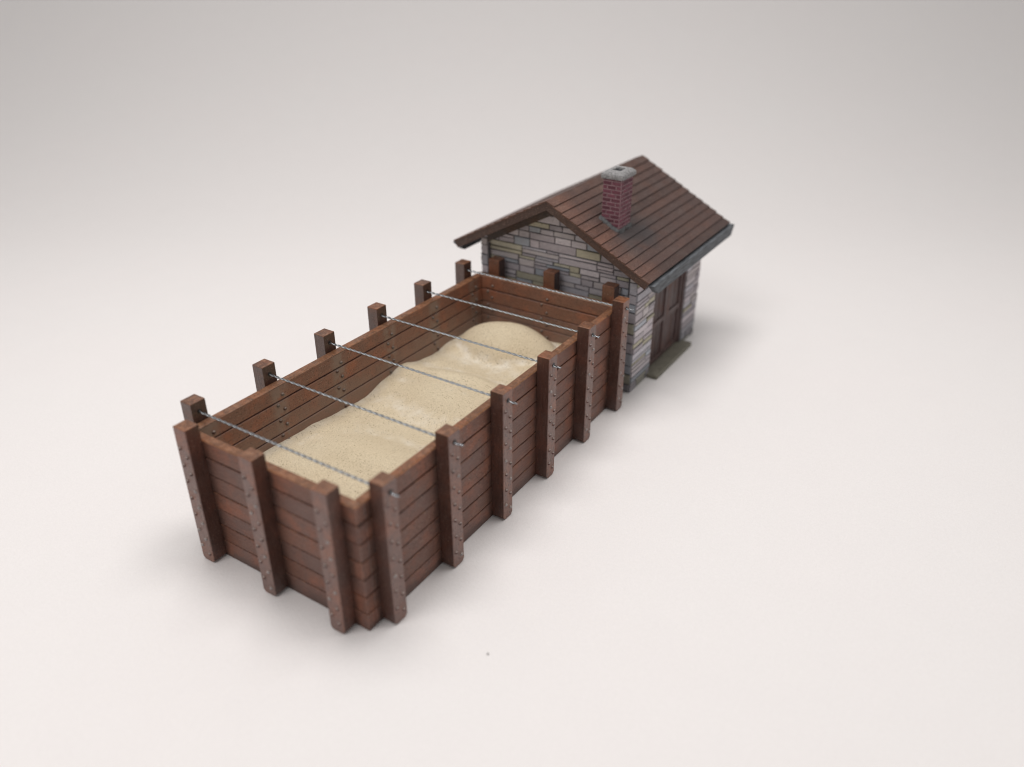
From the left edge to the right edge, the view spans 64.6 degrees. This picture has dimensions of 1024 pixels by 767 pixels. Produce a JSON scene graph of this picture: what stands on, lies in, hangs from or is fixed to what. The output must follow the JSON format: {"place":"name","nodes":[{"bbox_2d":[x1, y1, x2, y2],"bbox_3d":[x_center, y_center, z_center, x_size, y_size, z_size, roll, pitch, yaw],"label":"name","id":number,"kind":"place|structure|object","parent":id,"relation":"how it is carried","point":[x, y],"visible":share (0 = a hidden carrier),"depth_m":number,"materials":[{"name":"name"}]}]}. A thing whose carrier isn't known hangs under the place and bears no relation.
{"place":"outdoors","nodes":[
{"label":"outdoors","id":0,"kind":"place"},
{"bbox_2d":[0,0,1023,766],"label":"ground","id":1,"kind":"structure","parent":0,"point":[772,516],"depth_m":17.78,"materials":[{"name":"white paper"}]},
{"bbox_2d":[173,256,633,633],"bbox_3d":[-1.294,0.379,14.232,4.146,2.400,8.208,17,33,28],"label":"sand bin","id":2,"kind":"object","parent":1,"relation":"on","point":[385,544],"visible":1,"depth_m":12.46,"materials":[{"name":"brown wood"}]},
{"bbox_2d":[263,321,560,499],"bbox_3d":[-1.332,0.774,14.499,3.189,1.410,7.441,17,33,28],"label":"sand heap","id":3,"kind":"object","parent":2,"relation":"in","point":[359,443],"visible":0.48,"depth_m":14.45,"materials":[{"name":"beige sand"}]},
{"bbox_2d":[453,155,733,392],"bbox_3d":[1.892,-2.999,18.212,4.720,4.432,4.553,17,33,28],"label":"stone hut","id":4,"kind":"object","parent":1,"relation":"on","point":[645,233],"visible":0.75,"depth_m":16.76,"materials":[{"name":"grey stone"}]},
{"bbox_2d":[648,272,685,369],"bbox_3d":[3.371,-1.520,17.854,0.135,1.997,1.754,17,33,28],"label":"door","id":5,"kind":"structure","parent":4,"relation":"in","point":[668,304],"depth_m":18.00,"materials":[{"name":"brown wood"}]}
]}

